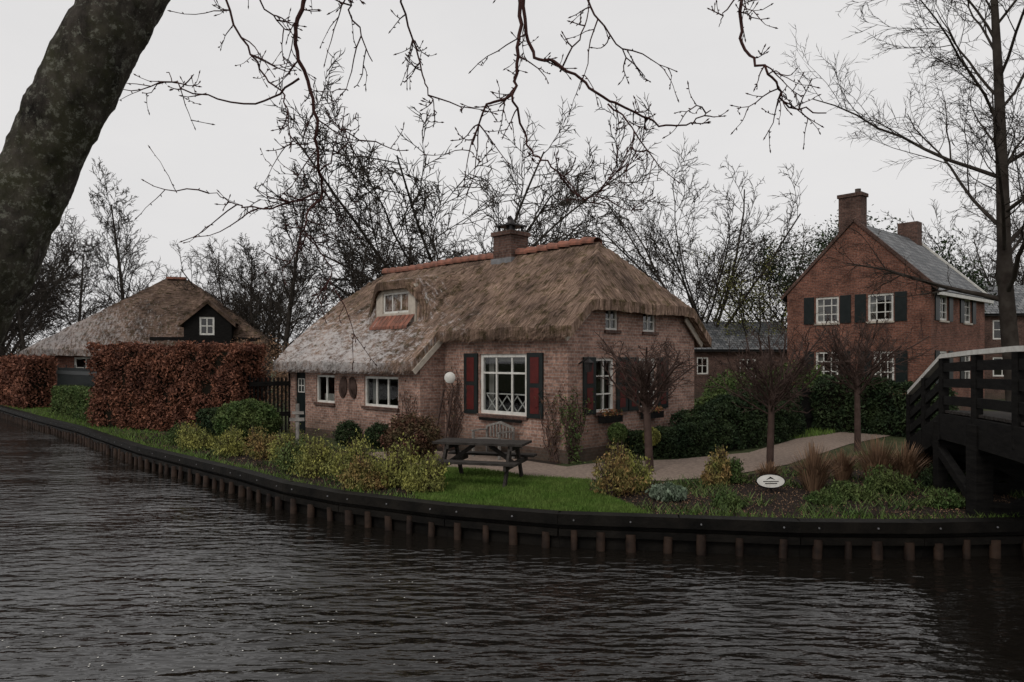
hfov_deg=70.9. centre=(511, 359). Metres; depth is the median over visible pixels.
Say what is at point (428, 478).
garden shrub
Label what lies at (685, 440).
boxwood hedge
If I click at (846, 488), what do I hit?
garden shrub
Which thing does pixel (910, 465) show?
ornamental grass
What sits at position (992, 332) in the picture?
brick cottage
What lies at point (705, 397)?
garden bush
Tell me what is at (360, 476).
garden shrub
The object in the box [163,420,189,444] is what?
garden shrub
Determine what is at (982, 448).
wooden footbridge
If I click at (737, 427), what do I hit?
boxwood hedge
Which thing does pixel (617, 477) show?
garden shrub
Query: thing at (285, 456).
garden shrub
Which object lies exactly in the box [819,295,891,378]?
curtains
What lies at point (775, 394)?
pruned linden tree
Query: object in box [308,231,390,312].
bare tree
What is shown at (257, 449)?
garden shrub
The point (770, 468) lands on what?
ornamental grass
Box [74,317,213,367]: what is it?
window frames
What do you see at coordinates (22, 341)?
bare tree
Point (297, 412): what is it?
signpost
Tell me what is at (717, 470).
garden shrub
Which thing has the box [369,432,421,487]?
garden shrub
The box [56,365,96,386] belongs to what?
garden fence
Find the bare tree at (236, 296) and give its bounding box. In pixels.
[170,232,340,342]
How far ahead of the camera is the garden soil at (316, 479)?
14.95 m
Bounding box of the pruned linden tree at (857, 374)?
[809,310,939,451]
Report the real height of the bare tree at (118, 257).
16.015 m
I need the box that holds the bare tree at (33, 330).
[5,294,59,352]
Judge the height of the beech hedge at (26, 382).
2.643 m
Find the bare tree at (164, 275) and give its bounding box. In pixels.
[112,239,295,348]
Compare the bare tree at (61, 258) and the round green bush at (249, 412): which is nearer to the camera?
the round green bush at (249, 412)
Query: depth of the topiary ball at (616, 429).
15.87 m
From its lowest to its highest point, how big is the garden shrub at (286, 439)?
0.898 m
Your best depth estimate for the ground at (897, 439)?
19.04 m
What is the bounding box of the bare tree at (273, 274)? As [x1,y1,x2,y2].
[196,252,326,380]
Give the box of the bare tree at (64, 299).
[6,232,112,354]
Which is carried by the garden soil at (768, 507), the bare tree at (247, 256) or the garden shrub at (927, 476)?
the garden shrub at (927, 476)
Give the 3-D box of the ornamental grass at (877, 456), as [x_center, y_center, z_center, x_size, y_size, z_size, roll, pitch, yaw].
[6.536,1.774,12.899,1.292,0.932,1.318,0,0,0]
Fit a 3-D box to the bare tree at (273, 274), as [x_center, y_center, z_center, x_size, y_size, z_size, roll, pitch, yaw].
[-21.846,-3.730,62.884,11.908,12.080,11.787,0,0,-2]
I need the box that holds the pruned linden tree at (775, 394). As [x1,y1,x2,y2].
[689,310,853,466]
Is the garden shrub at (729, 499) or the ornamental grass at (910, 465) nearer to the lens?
the garden shrub at (729, 499)
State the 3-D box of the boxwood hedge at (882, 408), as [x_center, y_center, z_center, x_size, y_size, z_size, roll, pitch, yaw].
[11.209,1.365,21.914,1.977,1.844,4.160,0,0,-40]
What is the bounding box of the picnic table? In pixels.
[427,438,536,486]
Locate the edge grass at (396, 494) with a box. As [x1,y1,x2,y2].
[39,414,1019,518]
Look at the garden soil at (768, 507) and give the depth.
11.28 m
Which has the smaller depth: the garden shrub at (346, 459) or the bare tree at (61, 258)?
the garden shrub at (346, 459)
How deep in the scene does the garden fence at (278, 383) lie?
22.01 m
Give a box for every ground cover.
[102,429,422,497]
[584,449,1023,518]
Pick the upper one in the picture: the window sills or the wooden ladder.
the window sills
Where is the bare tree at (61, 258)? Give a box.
[0,206,114,356]
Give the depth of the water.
7.98 m
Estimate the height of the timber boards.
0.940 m
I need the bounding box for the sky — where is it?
[0,0,1023,360]
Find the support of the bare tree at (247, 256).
on the ground at (897, 439)
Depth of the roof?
31.93 m
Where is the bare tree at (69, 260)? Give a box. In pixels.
[5,215,86,341]
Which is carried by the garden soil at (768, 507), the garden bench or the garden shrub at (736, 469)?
the garden shrub at (736, 469)
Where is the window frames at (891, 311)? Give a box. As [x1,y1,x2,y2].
[816,293,969,379]
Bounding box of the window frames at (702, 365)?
[697,357,755,377]
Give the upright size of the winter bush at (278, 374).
3.576 m
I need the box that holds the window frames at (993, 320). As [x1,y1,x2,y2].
[993,320,1003,375]
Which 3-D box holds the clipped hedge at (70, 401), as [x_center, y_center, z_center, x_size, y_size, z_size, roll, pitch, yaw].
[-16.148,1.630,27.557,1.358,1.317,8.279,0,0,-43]
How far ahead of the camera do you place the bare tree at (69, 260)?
42.97 m
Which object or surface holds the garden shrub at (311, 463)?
on the garden soil at (316, 479)
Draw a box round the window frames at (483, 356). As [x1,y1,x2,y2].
[298,291,653,415]
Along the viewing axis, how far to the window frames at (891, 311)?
31.27 m
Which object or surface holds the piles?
in the water
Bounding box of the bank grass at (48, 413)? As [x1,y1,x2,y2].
[7,406,237,466]
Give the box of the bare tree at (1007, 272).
[782,0,1023,400]
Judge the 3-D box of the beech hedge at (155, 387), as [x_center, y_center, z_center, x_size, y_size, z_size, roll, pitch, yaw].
[-10.857,0.808,23.137,7.136,2.974,1.772,0,0,27]
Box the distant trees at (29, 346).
[8,343,282,370]
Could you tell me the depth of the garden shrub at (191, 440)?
17.82 m
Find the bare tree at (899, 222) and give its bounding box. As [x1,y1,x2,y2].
[789,222,961,260]
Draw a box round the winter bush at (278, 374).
[230,334,288,407]
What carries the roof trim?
attached to the walls
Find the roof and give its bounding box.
[782,226,989,302]
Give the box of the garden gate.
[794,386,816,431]
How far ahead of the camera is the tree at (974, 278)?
38.47 m
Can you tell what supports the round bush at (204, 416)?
on the garden soil at (316, 479)
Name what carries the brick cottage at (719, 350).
on the ground at (897, 439)
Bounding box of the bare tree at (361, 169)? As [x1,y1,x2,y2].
[239,48,676,311]
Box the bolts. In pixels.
[17,413,998,529]
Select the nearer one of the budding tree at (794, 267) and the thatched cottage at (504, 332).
the thatched cottage at (504, 332)
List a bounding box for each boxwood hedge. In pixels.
[611,418,719,458]
[668,383,806,452]
[808,373,960,437]
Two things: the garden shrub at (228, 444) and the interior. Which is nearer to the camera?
the garden shrub at (228, 444)
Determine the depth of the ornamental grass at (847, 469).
13.18 m
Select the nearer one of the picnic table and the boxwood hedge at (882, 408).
the picnic table
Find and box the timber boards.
[1,410,1023,557]
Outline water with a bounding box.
[0,417,1023,681]
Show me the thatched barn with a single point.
(166, 312)
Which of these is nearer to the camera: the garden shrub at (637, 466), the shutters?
the garden shrub at (637, 466)
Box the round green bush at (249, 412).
[211,398,283,445]
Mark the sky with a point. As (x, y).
(686, 37)
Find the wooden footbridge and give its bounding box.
[906,346,1023,517]
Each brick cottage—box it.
[694,321,786,397]
[984,285,1023,398]
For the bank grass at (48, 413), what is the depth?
22.69 m
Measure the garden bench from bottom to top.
0.824 m
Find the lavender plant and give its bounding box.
[645,481,687,501]
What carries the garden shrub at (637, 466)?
on the garden soil at (768, 507)
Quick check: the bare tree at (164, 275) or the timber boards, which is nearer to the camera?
the timber boards
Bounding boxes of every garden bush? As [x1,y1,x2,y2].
[694,377,751,417]
[703,359,840,391]
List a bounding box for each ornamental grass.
[753,458,783,475]
[786,437,842,491]
[823,447,860,480]
[842,435,913,479]
[868,440,932,484]
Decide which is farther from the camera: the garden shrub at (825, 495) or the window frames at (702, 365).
the window frames at (702, 365)
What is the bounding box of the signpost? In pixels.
[289,404,304,449]
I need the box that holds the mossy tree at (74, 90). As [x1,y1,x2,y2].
[0,0,826,369]
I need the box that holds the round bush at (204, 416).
[195,406,245,440]
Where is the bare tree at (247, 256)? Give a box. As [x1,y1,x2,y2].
[217,232,300,351]
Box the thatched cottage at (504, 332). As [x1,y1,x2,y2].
[273,215,711,464]
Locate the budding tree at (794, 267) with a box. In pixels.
[664,215,818,329]
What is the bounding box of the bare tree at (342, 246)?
[306,198,487,307]
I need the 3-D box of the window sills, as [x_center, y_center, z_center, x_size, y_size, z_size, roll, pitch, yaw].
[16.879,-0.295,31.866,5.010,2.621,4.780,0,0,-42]
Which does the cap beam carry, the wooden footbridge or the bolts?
the bolts
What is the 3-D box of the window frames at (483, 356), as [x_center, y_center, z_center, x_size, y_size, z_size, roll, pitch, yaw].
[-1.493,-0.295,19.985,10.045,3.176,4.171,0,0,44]
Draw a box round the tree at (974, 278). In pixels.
[835,212,998,316]
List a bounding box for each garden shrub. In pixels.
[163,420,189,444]
[174,420,217,450]
[209,425,247,456]
[242,423,285,460]
[266,423,308,462]
[270,436,306,471]
[286,428,341,478]
[318,429,377,480]
[336,452,388,491]
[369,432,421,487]
[398,449,449,493]
[586,437,649,496]
[615,445,655,491]
[699,444,731,486]
[710,490,749,509]
[728,456,747,483]
[802,487,850,505]
[829,479,877,499]
[862,464,915,493]
[914,460,965,486]
[918,487,965,509]
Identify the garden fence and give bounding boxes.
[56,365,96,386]
[249,373,289,432]
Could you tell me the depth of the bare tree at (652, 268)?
42.81 m
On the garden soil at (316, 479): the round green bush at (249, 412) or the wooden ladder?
the round green bush at (249, 412)
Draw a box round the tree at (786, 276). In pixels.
[725,200,908,327]
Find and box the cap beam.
[0,405,1023,545]
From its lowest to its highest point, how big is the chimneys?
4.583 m
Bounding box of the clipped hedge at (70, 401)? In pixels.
[47,384,95,421]
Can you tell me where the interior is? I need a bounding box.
[825,295,966,378]
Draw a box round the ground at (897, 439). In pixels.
[3,361,1004,482]
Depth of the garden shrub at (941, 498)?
10.84 m
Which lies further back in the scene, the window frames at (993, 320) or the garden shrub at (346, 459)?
the window frames at (993, 320)
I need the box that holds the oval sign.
[756,474,785,492]
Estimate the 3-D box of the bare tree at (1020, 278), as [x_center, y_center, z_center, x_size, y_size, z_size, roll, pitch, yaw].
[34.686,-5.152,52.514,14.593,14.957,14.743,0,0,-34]
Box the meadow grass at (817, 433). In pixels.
[694,408,837,438]
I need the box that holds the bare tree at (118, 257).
[54,157,157,321]
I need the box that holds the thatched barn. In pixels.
[15,277,277,395]
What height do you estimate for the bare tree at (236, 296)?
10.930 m
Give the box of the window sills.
[815,320,972,324]
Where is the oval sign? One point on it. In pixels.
(770, 481)
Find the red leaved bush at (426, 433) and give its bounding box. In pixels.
[377,411,444,461]
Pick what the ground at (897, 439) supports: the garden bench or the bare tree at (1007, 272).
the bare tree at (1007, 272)
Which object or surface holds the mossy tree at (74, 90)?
on the near bank ground
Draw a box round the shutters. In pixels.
[804,291,975,383]
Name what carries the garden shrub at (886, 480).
on the garden soil at (768, 507)
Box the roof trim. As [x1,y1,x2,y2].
[782,243,993,304]
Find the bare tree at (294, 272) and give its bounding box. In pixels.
[238,162,338,399]
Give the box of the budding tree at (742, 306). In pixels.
[686,233,788,338]
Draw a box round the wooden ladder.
[432,389,453,451]
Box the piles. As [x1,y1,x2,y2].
[0,411,1023,559]
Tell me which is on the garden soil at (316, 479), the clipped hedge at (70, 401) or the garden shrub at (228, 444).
the garden shrub at (228, 444)
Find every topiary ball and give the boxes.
[607,422,627,446]
[642,427,660,445]
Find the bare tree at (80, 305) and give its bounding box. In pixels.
[32,229,115,337]
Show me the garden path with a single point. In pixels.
(690, 468)
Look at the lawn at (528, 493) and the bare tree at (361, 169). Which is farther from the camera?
the bare tree at (361, 169)
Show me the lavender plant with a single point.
(667, 491)
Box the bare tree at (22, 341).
[0,270,62,355]
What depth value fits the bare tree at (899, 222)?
52.42 m
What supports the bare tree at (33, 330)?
on the ground at (897, 439)
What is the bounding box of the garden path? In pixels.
[365,432,890,480]
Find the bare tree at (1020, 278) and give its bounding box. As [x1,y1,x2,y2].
[880,198,1023,285]
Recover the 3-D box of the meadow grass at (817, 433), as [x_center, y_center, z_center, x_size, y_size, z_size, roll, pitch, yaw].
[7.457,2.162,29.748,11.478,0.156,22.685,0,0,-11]
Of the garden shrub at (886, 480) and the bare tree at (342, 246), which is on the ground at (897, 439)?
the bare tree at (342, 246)
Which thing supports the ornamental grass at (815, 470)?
on the garden soil at (768, 507)
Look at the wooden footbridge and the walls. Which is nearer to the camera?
the wooden footbridge
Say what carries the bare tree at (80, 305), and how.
on the ground at (897, 439)
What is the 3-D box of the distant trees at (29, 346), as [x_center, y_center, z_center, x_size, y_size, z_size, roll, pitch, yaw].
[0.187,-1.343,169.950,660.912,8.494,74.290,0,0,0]
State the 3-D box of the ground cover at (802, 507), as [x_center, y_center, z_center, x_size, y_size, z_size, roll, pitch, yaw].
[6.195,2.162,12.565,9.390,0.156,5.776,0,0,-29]
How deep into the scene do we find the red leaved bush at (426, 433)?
15.64 m
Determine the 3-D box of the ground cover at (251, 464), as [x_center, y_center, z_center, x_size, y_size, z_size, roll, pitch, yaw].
[-5.915,2.162,17.701,15.279,0.156,3.888,0,0,45]
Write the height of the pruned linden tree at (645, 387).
2.903 m
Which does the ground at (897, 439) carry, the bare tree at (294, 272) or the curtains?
the bare tree at (294, 272)
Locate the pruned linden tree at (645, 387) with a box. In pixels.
[594,331,706,471]
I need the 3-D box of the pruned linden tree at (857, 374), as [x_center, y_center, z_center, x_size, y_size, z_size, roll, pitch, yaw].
[8.577,0.524,17.665,2.728,3.533,3.455,0,0,-25]
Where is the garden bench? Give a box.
[471,421,514,459]
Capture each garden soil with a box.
[112,433,414,497]
[590,456,1022,518]
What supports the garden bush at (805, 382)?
on the ground at (897, 439)
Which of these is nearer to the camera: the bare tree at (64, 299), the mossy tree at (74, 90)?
the mossy tree at (74, 90)
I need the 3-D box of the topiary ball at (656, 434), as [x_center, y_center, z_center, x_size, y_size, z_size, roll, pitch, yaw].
[3.157,1.874,16.250,0.457,0.732,0.441,0,0,0]
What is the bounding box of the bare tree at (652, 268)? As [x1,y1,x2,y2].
[550,132,814,331]
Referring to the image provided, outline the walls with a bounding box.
[787,222,984,410]
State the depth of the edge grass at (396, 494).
10.75 m
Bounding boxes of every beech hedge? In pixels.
[0,353,58,408]
[84,339,268,430]
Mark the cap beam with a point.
(859, 526)
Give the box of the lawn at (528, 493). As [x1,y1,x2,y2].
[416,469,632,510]
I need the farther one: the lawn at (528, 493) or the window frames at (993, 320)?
the window frames at (993, 320)

